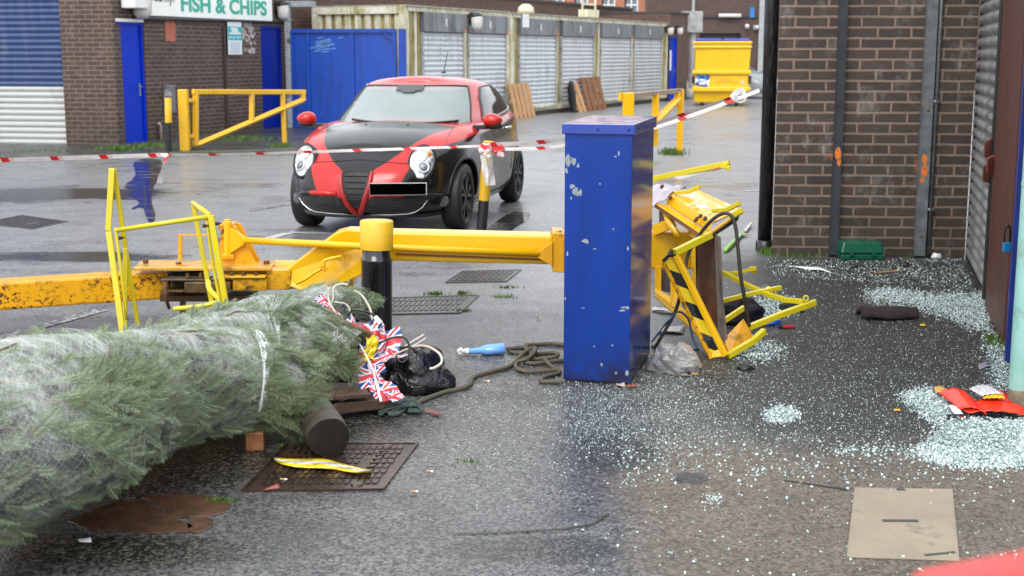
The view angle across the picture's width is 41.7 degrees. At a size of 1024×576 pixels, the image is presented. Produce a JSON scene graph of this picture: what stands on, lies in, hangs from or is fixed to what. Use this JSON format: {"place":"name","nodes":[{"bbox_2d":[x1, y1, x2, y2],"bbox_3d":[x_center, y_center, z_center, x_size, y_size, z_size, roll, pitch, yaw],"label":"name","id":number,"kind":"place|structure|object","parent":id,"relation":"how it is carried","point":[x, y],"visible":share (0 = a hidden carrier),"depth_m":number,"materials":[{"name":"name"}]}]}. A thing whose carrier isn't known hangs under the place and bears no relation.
{"place":"outdoors","nodes":[
{"label":"outdoors","id":0,"kind":"place"},
{"bbox_2d":[0,127,316,155],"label":"pavement","id":1,"kind":"structure","parent":0,"point":[298,135],"depth_m":23.29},
{"bbox_2d":[5,133,296,156],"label":"grass","id":2,"kind":"structure","parent":1,"relation":"on","point":[135,147],"depth_m":22.99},
{"bbox_2d":[164,90,172,97],"bbox_3d":[-5.612,-3.164,21.919,0.133,0.130,0.070,0,10,0],"label":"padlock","id":3,"kind":"object","parent":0,"point":[168,93],"visible":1,"depth_m":21.89,"materials":[{"name":"metal"}]},
{"bbox_2d":[205,284,599,533],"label":"grass","id":4,"kind":"structure","parent":0,"point":[460,292],"depth_m":8.70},
{"bbox_2d":[0,91,1023,575],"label":"ground","id":5,"kind":"structure","parent":0,"point":[396,527],"depth_m":6.01,"materials":[{"name":"asphalt"}]},
{"bbox_2d":[0,215,67,229],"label":"manhole cover","id":6,"kind":"object","parent":5,"relation":"on","point":[25,222],"visible":1,"depth_m":13.25,"materials":[{"name":"grey metal"}]},
{"bbox_2d":[0,309,106,340],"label":"road marking","id":7,"kind":"object","parent":5,"relation":"on","point":[49,323],"visible":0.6,"depth_m":8.30,"materials":[{"name":"paint"}]},
{"bbox_2d":[78,537,91,541],"bbox_3d":[-1.462,0.863,4.599,0.042,0.005,0.044,-4,11,-21],"label":"white scrap","id":8,"kind":"object","parent":5,"relation":"on","point":[85,540],"visible":1,"depth_m":4.60,"materials":[{"name":"paper"}]},
{"bbox_2d":[125,160,161,222],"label":"puddle","id":9,"kind":"object","parent":5,"relation":"on","point":[143,166],"visible":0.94,"depth_m":17.22,"materials":[{"name":"blue liquid"}]},
{"bbox_2d":[0,0,293,144],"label":"brick shop","id":10,"kind":"structure","parent":5,"relation":"on","point":[99,72],"depth_m":24.01,"materials":[{"name":"brown brick"}]},
{"bbox_2d":[120,24,144,143],"bbox_3d":[-6.825,-3.663,24.021,0.123,2.143,0.844,3,10,18],"label":"door","id":11,"kind":"structure","parent":10,"relation":"in","point":[130,36],"depth_m":24.11,"materials":[{"name":"blue paint"}]},
{"bbox_2d":[121,0,147,8],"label":"junction box","id":12,"kind":"object","parent":10,"relation":"attached to","point":[135,4],"visible":1,"depth_m":23.50,"materials":[{"name":"white paint"}]},
{"bbox_2d":[130,0,151,18],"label":"wall lamp","id":13,"kind":"object","parent":10,"relation":"attached to","point":[142,13],"visible":0.68,"depth_m":23.84,"materials":[{"name":"white plastic"}]},
{"bbox_2d":[150,0,271,20],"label":"shop sign","id":14,"kind":"object","parent":10,"relation":"attached to","point":[259,10],"visible":0.98,"depth_m":26.34,"materials":[{"name":"white plastic"}]},
{"bbox_2d":[227,22,241,54],"bbox_3d":[-5.601,-5.057,27.163,0.018,0.673,0.542,3,10,18],"label":"parking notice","id":15,"kind":"object","parent":10,"relation":"attached to","point":[234,31],"visible":1,"depth_m":27.15,"materials":[{"name":"white paint"}]},
{"bbox_2d":[261,28,280,128],"bbox_3d":[-5.216,-4.521,28.858,0.050,2.169,0.915,3,10,18],"label":"door","id":16,"kind":"structure","parent":10,"relation":"in","point":[269,36],"depth_m":28.87,"materials":[{"name":"blue paint"}]},
{"bbox_2d":[275,1,288,19],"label":"wall lamp","id":17,"kind":"object","parent":10,"relation":"attached to","point":[281,10],"visible":1,"depth_m":28.73,"materials":[{"name":"white plastic"}]},
{"bbox_2d":[0,149,296,157],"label":"kerb","id":18,"kind":"structure","parent":5,"relation":"on","point":[244,151],"depth_m":21.73,"materials":[{"name":"concrete"}]},
{"bbox_2d":[68,493,229,533],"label":"stone slab","id":19,"kind":"structure","parent":5,"relation":"in","point":[140,515],"depth_m":4.86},
{"bbox_2d":[105,168,228,333],"bbox_3d":[-1.923,-0.199,7.544,0.686,0.951,0.302,-1,10,-6],"label":"guard frame","id":20,"kind":"object","parent":5,"relation":"on","point":[125,272],"visible":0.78,"depth_m":7.47,"materials":[{"name":"yellow paint"}]},
{"bbox_2d":[0,321,335,547],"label":"netted fir tree","id":21,"kind":"object","parent":5,"relation":"on","point":[77,418],"visible":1,"depth_m":4.67,"materials":[{"name":"green plant"}]},
{"bbox_2d":[164,98,171,151],"bbox_3d":[-5.625,-2.646,22.020,0.131,0.933,0.111,0,10,0],"label":"bollard","id":22,"kind":"object","parent":5,"relation":"on","point":[168,119],"visible":0.92,"depth_m":21.97,"materials":[{"name":"black plastic"}]},
{"bbox_2d":[81,290,377,385],"bbox_3d":[-1.506,0.332,6.037,0.835,0.507,2.007,10,14,44],"label":"netted fir tree","id":23,"kind":"object","parent":5,"relation":"on","point":[309,328],"visible":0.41,"depth_m":6.34,"materials":[{"name":"green plant"}]},
{"bbox_2d":[315,294,410,401],"bbox_3d":[-0.743,0.305,6.376,0.518,0.375,1.043,0,10,0],"label":"union flag bunting","id":24,"kind":"object","parent":23,"relation":"hanging from","point":[377,384],"visible":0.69,"depth_m":6.48,"materials":[{"name":"fabric"}]},
{"bbox_2d":[362,335,378,361],"bbox_3d":[-0.682,0.290,6.477,0.078,0.123,0.101,0,10,0],"label":"yellow wrapper","id":25,"kind":"object","parent":24,"relation":"on","point":[372,340],"visible":0.94,"depth_m":6.48,"materials":[{"name":"plastic"}]},
{"bbox_2d":[341,304,417,362],"bbox_3d":[-0.687,0.220,6.609,0.514,0.220,0.176,8,13,38],"label":"black cable","id":26,"kind":"object","parent":24,"relation":"hanging from","point":[378,319],"visible":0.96,"depth_m":6.63,"materials":[{"name":"rubber"}]},
{"bbox_2d":[177,89,305,149],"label":"swing gate","id":27,"kind":"structure","parent":5,"relation":"on","point":[184,100],"depth_m":23.00,"materials":[{"name":"metal"}]},
{"bbox_2d":[250,203,290,210],"bbox_3d":[-2.583,-0.893,14.667,0.090,0.001,0.910,5,11,24],"label":"road marking","id":28,"kind":"object","parent":5,"relation":"on","point":[270,207],"visible":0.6,"depth_m":14.54,"materials":[{"name":"paint"}]},
{"bbox_2d":[265,233,290,237],"bbox_3d":[-2.164,-0.469,12.239,0.100,0.001,0.530,3,10,18],"label":"road marking","id":29,"kind":"object","parent":5,"relation":"on","point":[278,235],"visible":0.6,"depth_m":12.31,"materials":[{"name":"white paint"}]},
{"bbox_2d":[284,1,315,127],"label":"gate post","id":30,"kind":"object","parent":5,"relation":"on","point":[295,4],"visible":0.75,"depth_m":28.94,"materials":[{"name":"metal"}]},
{"bbox_2d":[290,29,406,127],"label":"metal gate","id":31,"kind":"structure","parent":30,"relation":"attached to","point":[334,72],"depth_m":28.85,"materials":[{"name":"metal"}]},
{"bbox_2d":[289,231,332,233],"bbox_3d":[-1.697,-0.506,12.453,0.787,0.001,0.122,3,10,15],"label":"road marking","id":32,"kind":"object","parent":5,"relation":"on","point":[312,232],"visible":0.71,"depth_m":12.52,"materials":[{"name":"white paint"}]},
{"bbox_2d":[245,389,396,451],"bbox_3d":[-0.919,0.556,6.051,0.341,0.121,0.900,8,13,39],"label":"broken pallet","id":33,"kind":"object","parent":5,"relation":"on","point":[360,400],"visible":0.6,"depth_m":6.15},
{"bbox_2d":[265,280,386,321],"bbox_3d":[-1.251,0.197,6.921,0.382,0.350,1.554,7,12,34],"label":"netted fir tree","id":34,"kind":"object","parent":5,"relation":"on","point":[350,297],"visible":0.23,"depth_m":7.25,"materials":[{"name":"green plant"}]},
{"bbox_2d":[241,442,418,491],"bbox_3d":[-0.717,0.718,5.441,0.636,0.012,0.641,0,10,0],"label":"manhole cover","id":35,"kind":"object","parent":5,"relation":"on","point":[383,462],"visible":0.91,"depth_m":5.36,"materials":[{"name":"metal"}]},
{"bbox_2d":[262,483,279,490],"bbox_3d":[-0.920,0.764,5.151,0.039,0.009,0.089,8,13,37],"label":"red scrap","id":36,"kind":"object","parent":35,"relation":"on","point":[276,486],"visible":1,"depth_m":5.15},
{"bbox_2d":[285,370,319,442],"bbox_3d":[-0.939,0.506,5.989,0.269,0.200,0.634,0,10,0],"label":"fir branch","id":37,"kind":"object","parent":35,"relation":"on","point":[289,429],"visible":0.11,"depth_m":5.74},
{"bbox_2d":[274,457,370,472],"bbox_3d":[-0.769,0.706,5.409,0.479,0.023,0.143,3,10,17],"label":"film wrapper","id":38,"kind":"object","parent":35,"relation":"on","point":[315,463],"visible":1,"depth_m":5.39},
{"bbox_2d":[299,397,348,457],"bbox_3d":[-0.805,0.590,5.697,0.181,0.181,0.349,-3,10,-16],"label":"sawn log","id":39,"kind":"object","parent":35,"relation":"on","point":[325,430],"visible":0.91,"depth_m":5.54,"materials":[{"name":"brown wood"}]},
{"bbox_2d":[360,218,392,330],"bbox_3d":[-0.770,-0.032,7.683,0.194,0.719,0.190,0,10,0],"label":"bollard","id":40,"kind":"object","parent":5,"relation":"on","point":[376,241],"visible":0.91,"depth_m":7.59,"materials":[{"name":"metal"}]},
{"bbox_2d":[290,53,523,229],"bbox_3d":[-1.014,-1.599,13.848,2.110,1.681,4.186,2,10,11],"label":"parked car","id":41,"kind":"object","parent":5,"relation":"on","point":[413,111],"visible":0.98,"depth_m":12.56,"materials":[{"name":"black metal"}]},
{"bbox_2d":[0,161,816,358],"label":"boom lift","id":42,"kind":"object","parent":5,"relation":"on","point":[677,253],"visible":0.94,"depth_m":7.98,"materials":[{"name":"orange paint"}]},
{"bbox_2d":[652,183,685,207],"bbox_3d":[0.921,-0.540,8.115,0.266,0.165,0.403,1,10,5],"label":"towel","id":43,"kind":"object","parent":42,"relation":"on","point":[663,194],"visible":0.66,"depth_m":8.08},
{"bbox_2d":[311,4,510,105],"bbox_3d":[-2.251,-5.328,32.262,2.420,2.687,5.588,4,11,24],"label":"shipping container","id":44,"kind":"object","parent":5,"relation":"on","point":[435,35],"visible":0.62,"depth_m":30.79,"materials":[{"name":"metal"}]},
{"bbox_2d":[469,12,482,30],"bbox_3d":[-0.859,-6.366,32.096,0.327,0.428,0.337,0,10,0],"label":"wall lamp","id":45,"kind":"object","parent":44,"relation":"attached to","point":[475,20],"visible":1,"depth_m":31.97,"materials":[{"name":"white plastic"}]},
{"bbox_2d":[368,344,455,395],"bbox_3d":[-0.502,0.388,6.706,0.453,0.218,0.366,0,10,0],"label":"bin bag","id":46,"kind":"object","parent":5,"relation":"on","point":[414,375],"visible":0.73,"depth_m":6.58,"materials":[{"name":"black"}]},
{"bbox_2d":[327,283,442,369],"bbox_3d":[-0.596,0.176,6.666,0.771,0.332,0.322,7,12,34],"label":"white cable","id":47,"kind":"object","parent":46,"relation":"on","point":[416,345],"visible":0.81,"depth_m":6.76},
{"bbox_2d":[392,295,478,314],"bbox_3d":[-0.633,0.111,8.918,0.814,0.010,0.722,0,10,0],"label":"manhole cover","id":48,"kind":"object","parent":5,"relation":"on","point":[421,305],"visible":0.73,"depth_m":8.90,"materials":[{"name":"grey metal"}]},
{"bbox_2d":[377,342,565,416],"bbox_3d":[-0.025,0.451,6.860,0.600,0.053,1.771,4,11,24],"label":"rope","id":49,"kind":"object","parent":5,"relation":"on","point":[411,405],"visible":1,"depth_m":7.01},
{"bbox_2d":[457,343,504,354],"bbox_3d":[-0.171,0.342,7.448,0.267,0.066,0.098,-1,10,-3],"label":"bottle","id":50,"kind":"object","parent":5,"relation":"on","point":[493,349],"visible":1,"depth_m":7.43,"materials":[{"name":"blue plastic"}]},
{"bbox_2d":[445,269,520,282],"bbox_3d":[-0.208,-0.090,10.070,0.430,0.010,0.688,2,10,11],"label":"manhole cover","id":51,"kind":"object","parent":5,"relation":"on","point":[480,276],"visible":1,"depth_m":10.03,"materials":[{"name":"grey metal"}]},
{"bbox_2d":[476,140,493,229],"bbox_3d":[-0.246,-0.918,12.341,0.175,0.867,0.103,0,10,0],"label":"bollard","id":52,"kind":"object","parent":5,"relation":"on","point":[483,203],"visible":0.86,"depth_m":12.33,"materials":[{"name":"black plastic"}]},
{"bbox_2d":[479,142,505,185],"bbox_3d":[-0.177,-1.115,12.072,0.241,0.389,0.304,0,10,0],"label":"tape wrap","id":53,"kind":"object","parent":52,"relation":"hanging from","point":[485,149],"visible":0.98,"depth_m":12.02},
{"bbox_2d":[0,145,479,182],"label":"barrier tape","id":54,"kind":"object","parent":53,"relation":"attached to","point":[165,156],"visible":1,"depth_m":10.56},
{"bbox_2d":[490,87,759,150],"bbox_3d":[0.945,-1.439,11.519,2.403,0.582,0.206,4,11,24],"label":"barrier tape","id":55,"kind":"object","parent":53,"relation":"attached to","point":[740,95],"visible":0.75,"depth_m":11.33,"materials":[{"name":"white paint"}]},
{"bbox_2d":[285,0,688,100],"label":"flat roofed building","id":56,"kind":"structure","parent":5,"relation":"on","point":[676,58],"depth_m":45.30,"materials":[{"name":"brown paint"}]},
{"bbox_2d":[669,38,675,99],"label":"door","id":57,"kind":"structure","parent":56,"relation":"in","point":[672,41],"depth_m":47.16,"materials":[{"name":"blue paint"}]},
{"bbox_2d":[675,25,682,34],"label":"wall lamp","id":58,"kind":"object","parent":56,"relation":"attached to","point":[679,29],"visible":1,"depth_m":46.95,"materials":[{"name":"white plastic"}]},
{"bbox_2d":[682,11,702,98],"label":"hopper drainpipe","id":59,"kind":"object","parent":56,"relation":"attached to","point":[695,22],"visible":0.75,"depth_m":48.32,"materials":[{"name":"grey plastic"}]},
{"bbox_2d":[487,212,529,230],"bbox_3d":[-0.051,-0.624,13.131,0.283,0.001,2.156,2,10,10],"label":"manhole cover","id":60,"kind":"object","parent":5,"relation":"on","point":[512,219],"visible":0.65,"depth_m":13.33,"materials":[{"name":"grey metal"}]},
{"bbox_2d":[506,83,535,118],"bbox_3d":[0.247,-4.838,34.714,0.261,0.882,1.370,4,11,24],"label":"wooden pallet","id":61,"kind":"object","parent":5,"relation":"on","point":[514,101],"visible":0.95,"depth_m":34.65,"materials":[{"name":"brown wood"}]},
{"bbox_2d":[453,513,608,533],"bbox_3d":[0.089,0.843,4.737,0.596,0.001,0.098,-4,11,-20],"label":"tarmac joint","id":62,"kind":"object","parent":5,"relation":"on","point":[600,518],"visible":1,"depth_m":4.71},
{"bbox_2d":[568,81,575,112],"bbox_3d":[1.680,-5.354,37.634,0.249,0.889,0.335,0,10,0],"label":"black bundle","id":63,"kind":"object","parent":5,"relation":"on","point":[571,96],"visible":1,"depth_m":37.54,"materials":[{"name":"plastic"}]},
{"bbox_2d":[574,82,586,111],"bbox_3d":[1.873,-5.420,38.205,0.354,0.829,0.689,4,11,24],"label":"wooden pallet","id":64,"kind":"object","parent":5,"relation":"on","point":[579,108],"visible":0.76,"depth_m":38.25,"materials":[{"name":"brown wood"}]},
{"bbox_2d":[509,12,668,115],"bbox_3d":[1.610,-6.825,40.851,2.420,2.677,13.364,4,11,24],"label":"block","id":65,"kind":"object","parent":5,"relation":"on","point":[551,57],"visible":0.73,"depth_m":39.06,"materials":[{"name":"beige paint"}]},
{"bbox_2d":[522,14,528,27],"bbox_3d":[0.358,-6.951,34.953,0.006,0.340,0.420,4,11,24],"label":"notice sheet","id":66,"kind":"object","parent":65,"relation":"attached to","point":[525,20],"visible":1,"depth_m":34.93,"materials":[{"name":"white paper"}]},
{"bbox_2d":[517,4,534,12],"bbox_3d":[0.374,-7.529,36.264,0.480,0.270,0.480,0,10,0],"label":"roof vent","id":67,"kind":"object","parent":65,"relation":"on","point":[525,8],"visible":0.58,"depth_m":36.10,"materials":[{"name":"white plastic"}]},
{"bbox_2d":[578,0,598,17],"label":"roof stand","id":68,"kind":"object","parent":65,"relation":"on","point":[582,12],"visible":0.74,"depth_m":41.04,"materials":[{"name":"beige paint"}]},
{"bbox_2d":[666,25,673,34],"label":"wall lamp","id":69,"kind":"object","parent":65,"relation":"attached to","point":[669,29],"visible":1,"depth_m":45.94,"materials":[{"name":"white plastic"}]},
{"bbox_2d":[578,77,606,110],"bbox_3d":[2.381,-5.697,39.388,0.307,0.966,1.650,4,11,24],"label":"wooden pallet","id":70,"kind":"object","parent":5,"relation":"on","point":[596,93],"visible":1,"depth_m":39.30,"materials":[{"name":"brown wood"}]},
{"bbox_2d":[562,115,656,384],"bbox_3d":[0.514,-0.222,7.027,0.370,1.317,0.734,3,10,14],"label":"blue cabinet","id":71,"kind":"object","parent":5,"relation":"on","point":[608,225],"visible":1,"depth_m":6.72,"materials":[{"name":"metal"}]},
{"bbox_2d":[618,88,683,151],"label":"swing gate","id":72,"kind":"structure","parent":5,"relation":"on","point":[627,99],"depth_m":21.23,"materials":[{"name":"metal"}]},
{"bbox_2d":[652,307,671,312],"bbox_3d":[0.985,0.144,8.681,0.246,0.016,0.079,9,13,42],"label":"clear film","id":73,"kind":"object","parent":5,"relation":"on","point":[659,309],"visible":0.64,"depth_m":8.72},
{"bbox_2d":[657,325,684,332],"bbox_3d":[0.961,0.242,8.132,0.158,0.011,0.258,2,10,11],"label":"clear film","id":74,"kind":"object","parent":5,"relation":"on","point":[679,329],"visible":0.75,"depth_m":8.10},
{"bbox_2d":[645,342,701,375],"bbox_3d":[0.865,0.357,7.106,0.291,0.141,0.317,5,11,27],"label":"clear bag","id":75,"kind":"object","parent":5,"relation":"on","point":[672,359],"visible":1,"depth_m":7.02,"materials":[{"name":"white"}]},
{"bbox_2d":[687,80,692,98],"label":"rubble sack","id":76,"kind":"object","parent":5,"relation":"on","point":[689,93],"visible":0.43,"depth_m":48.78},
{"bbox_2d":[674,471,706,482],"bbox_3d":[0.704,0.745,5.295,0.132,0.008,0.132,0,10,0],"label":"stopcock cover","id":77,"kind":"object","parent":5,"relation":"on","point":[689,477],"visible":1,"depth_m":5.29,"materials":[{"name":"grey metal"}]},
{"bbox_2d":[393,249,1023,575],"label":"scattered glass","id":78,"kind":"object","parent":5,"relation":"on","point":[803,477],"visible":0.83,"depth_m":6.09,"materials":[{"name":"glass"}]},
{"bbox_2d":[692,39,751,105],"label":"waste bin","id":79,"kind":"object","parent":5,"relation":"on","point":[721,71],"visible":0.98,"depth_m":42.46,"materials":[{"name":"metal"}]},
{"bbox_2d":[723,222,751,251],"bbox_3d":[2.068,-0.466,12.104,0.081,0.046,1.785,3,10,17],"label":"green tube","id":80,"kind":"object","parent":5,"relation":"on","point":[733,242],"visible":0.89,"depth_m":12.06,"materials":[{"name":"plastic"}]},
{"bbox_2d":[724,297,765,324],"bbox_3d":[1.399,0.127,8.395,0.384,0.151,0.351,0,10,0],"label":"dark garment","id":81,"kind":"object","parent":5,"relation":"on","point":[757,311],"visible":0.5,"depth_m":8.29,"materials":[{"name":"black fabric"}]},
{"bbox_2d":[736,364,754,369],"bbox_3d":[1.237,0.416,7.118,0.102,0.021,0.074,0,10,0],"label":"black rag","id":82,"kind":"object","parent":5,"relation":"on","point":[745,367],"visible":1,"depth_m":7.10,"materials":[{"name":"fabric"}]},
{"bbox_2d":[749,66,777,94],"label":"parked car","id":83,"kind":"object","parent":5,"relation":"on","point":[756,79],"visible":0.07,"depth_m":49.21,"materials":[{"name":"silver metal"}]},
{"bbox_2d":[733,292,804,366],"bbox_3d":[1.542,0.217,8.284,0.464,0.030,2.340,3,10,14],"label":"broken glass","id":84,"kind":"object","parent":5,"relation":"on","point":[767,307],"visible":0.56,"depth_m":7.63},
{"bbox_2d":[762,317,781,324],"bbox_3d":[1.589,0.198,8.309,0.152,0.040,0.142,-3,10,-19],"label":"blue glove","id":85,"kind":"object","parent":5,"relation":"on","point":[777,322],"visible":0.32,"depth_m":8.26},
{"bbox_2d":[758,402,804,426],"bbox_3d":[1.248,0.574,6.220,0.196,0.036,0.409,3,11,19],"label":"broken glass","id":86,"kind":"object","parent":5,"relation":"on","point":[774,413],"visible":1,"depth_m":6.18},
{"bbox_2d":[778,325,794,328],"bbox_3d":[1.667,0.234,8.172,0.106,0.020,0.031,-1,10,-7],"label":"utility knife","id":87,"kind":"object","parent":5,"relation":"on","point":[787,326],"visible":1,"depth_m":8.16,"materials":[{"name":"red plastic"}]},
{"bbox_2d":[779,303,801,311],"bbox_3d":[1.810,0.115,8.717,0.156,0.063,0.149,0,10,0],"label":"knitted hat","id":88,"kind":"object","parent":5,"relation":"on","point":[783,306],"visible":0.31,"depth_m":8.68,"materials":[{"name":"black fabric"}]},
{"bbox_2d":[793,266,831,272],"bbox_3d":[2.364,-0.152,10.390,0.168,0.011,0.388,-9,14,-42],"label":"paper strip","id":89,"kind":"object","parent":5,"relation":"on","point":[813,268],"visible":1,"depth_m":10.39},
{"bbox_2d":[784,479,847,489],"bbox_3d":[1.176,0.761,5.205,0.251,0.001,0.012,5,11,27],"label":"tarmac joint","id":90,"kind":"object","parent":5,"relation":"on","point":[816,484],"visible":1,"depth_m":5.21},
{"bbox_2d":[836,239,883,259],"bbox_3d":[2.829,-0.311,10.928,0.348,0.150,0.217,0,10,0],"label":"green case","id":91,"kind":"object","parent":5,"relation":"on","point":[859,249],"visible":1,"depth_m":10.85,"materials":[{"name":"plastic"}]},
{"bbox_2d":[757,246,1004,349],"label":"grass","id":92,"kind":"structure","parent":5,"relation":"on","point":[768,251],"depth_m":11.02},
{"bbox_2d":[856,306,919,319],"bbox_3d":[2.366,0.148,8.468,0.362,0.081,0.156,0,10,0],"label":"folded cloth","id":93,"kind":"object","parent":5,"relation":"on","point":[890,312],"visible":1,"depth_m":8.41,"materials":[{"name":"fabric"}]},
{"bbox_2d":[874,270,901,273],"bbox_3d":[2.860,-0.124,10.221,0.252,0.011,0.011,-4,11,-23],"label":"stick","id":94,"kind":"object","parent":5,"relation":"on","point":[888,271],"visible":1,"depth_m":10.21,"materials":[{"name":"brown wood"}]},
{"bbox_2d":[755,0,1023,362],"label":"brick corner building","id":95,"kind":"structure","parent":5,"relation":"on","point":[872,118],"depth_m":10.82,"materials":[{"name":"brown brick"}]},
{"bbox_2d":[1002,224,1010,251],"bbox_3d":[2.665,-0.269,7.233,0.042,0.154,0.030,0,10,0],"label":"padlock","id":96,"kind":"object","parent":95,"relation":"hanging from","point":[1006,246],"visible":1,"depth_m":7.23,"materials":[{"name":"blue metal"}]},
{"bbox_2d":[1004,57,1023,362],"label":"door","id":97,"kind":"structure","parent":95,"relation":"in","point":[1020,151],"depth_m":7.14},
{"bbox_2d":[847,487,958,560],"bbox_3d":[1.398,0.831,4.801,0.362,0.010,0.832,3,10,16],"label":"concrete cover","id":98,"kind":"object","parent":5,"relation":"on","point":[886,523],"visible":1,"depth_m":4.75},
{"bbox_2d":[858,282,1009,390],"bbox_3d":[2.571,0.243,8.134,0.912,0.030,3.365,2,10,14],"label":"broken glass","id":99,"kind":"object","parent":5,"relation":"on","point":[903,296],"visible":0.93,"depth_m":8.79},
{"bbox_2d":[931,253,941,258],"bbox_3d":[3.458,-0.265,10.944,0.093,0.045,0.070,0,10,0],"label":"white tissue","id":100,"kind":"object","parent":5,"relation":"on","point":[936,256],"visible":1,"depth_m":10.92,"materials":[{"name":"paper"}]},
{"bbox_2d":[894,383,1023,472],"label":"broken glass","id":101,"kind":"object","parent":5,"relation":"on","point":[987,444],"visible":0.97,"depth_m":5.74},
{"bbox_2d":[946,409,970,424],"bbox_3d":[2.017,0.590,6.051,0.104,0.051,0.164,0,10,0],"label":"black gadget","id":102,"kind":"object","parent":101,"relation":"on","point":[953,415],"visible":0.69,"depth_m":6.07,"materials":[{"name":"plastic"}]},
{"bbox_2d":[934,384,1023,414],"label":"red plastic sheet","id":103,"kind":"object","parent":101,"relation":"on","point":[961,399],"visible":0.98,"depth_m":6.24,"materials":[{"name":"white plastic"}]},
{"bbox_2d":[977,362,989,368],"bbox_3d":[2.511,0.413,7.153,0.063,0.013,0.139,2,10,12],"label":"packet","id":104,"kind":"object","parent":5,"relation":"on","point":[983,365],"visible":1,"depth_m":7.15},
{"bbox_2d":[1007,154,1023,406],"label":"lamp post","id":105,"kind":"object","parent":5,"relation":"on","point":[1015,392],"visible":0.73,"depth_m":6.22,"materials":[{"name":"metal"}]},
{"bbox_2d":[551,0,644,11],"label":"orange brick building","id":106,"kind":"structure","parent":0,"point":[638,5],"depth_m":76.40,"materials":[{"name":"brick"}]},
{"bbox_2d":[602,0,614,5],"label":"window","id":107,"kind":"structure","parent":106,"relation":"in","point":[604,2],"depth_m":76.43,"materials":[{"name":"white paint"}]},
{"bbox_2d":[625,0,637,11],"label":"window","id":108,"kind":"structure","parent":106,"relation":"in","point":[628,3],"depth_m":76.43,"materials":[{"name":"white paint"}]},
{"bbox_2d":[657,101,689,155],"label":"grass","id":109,"kind":"structure","parent":0,"point":[671,151],"depth_m":22.17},
{"bbox_2d":[645,0,980,90],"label":"brick building","id":110,"kind":"structure","parent":0,"point":[752,12],"depth_m":60.21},
{"bbox_2d":[718,14,740,17],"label":"tube lamp","id":111,"kind":"object","parent":110,"relation":"attached to","point":[729,15],"visible":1,"depth_m":59.90,"materials":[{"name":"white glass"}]},
{"bbox_2d":[914,552,1023,575],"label":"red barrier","id":112,"kind":"object","parent":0,"point":[1010,565],"visible":1,"depth_m":0.84,"materials":[{"name":"plastic"}]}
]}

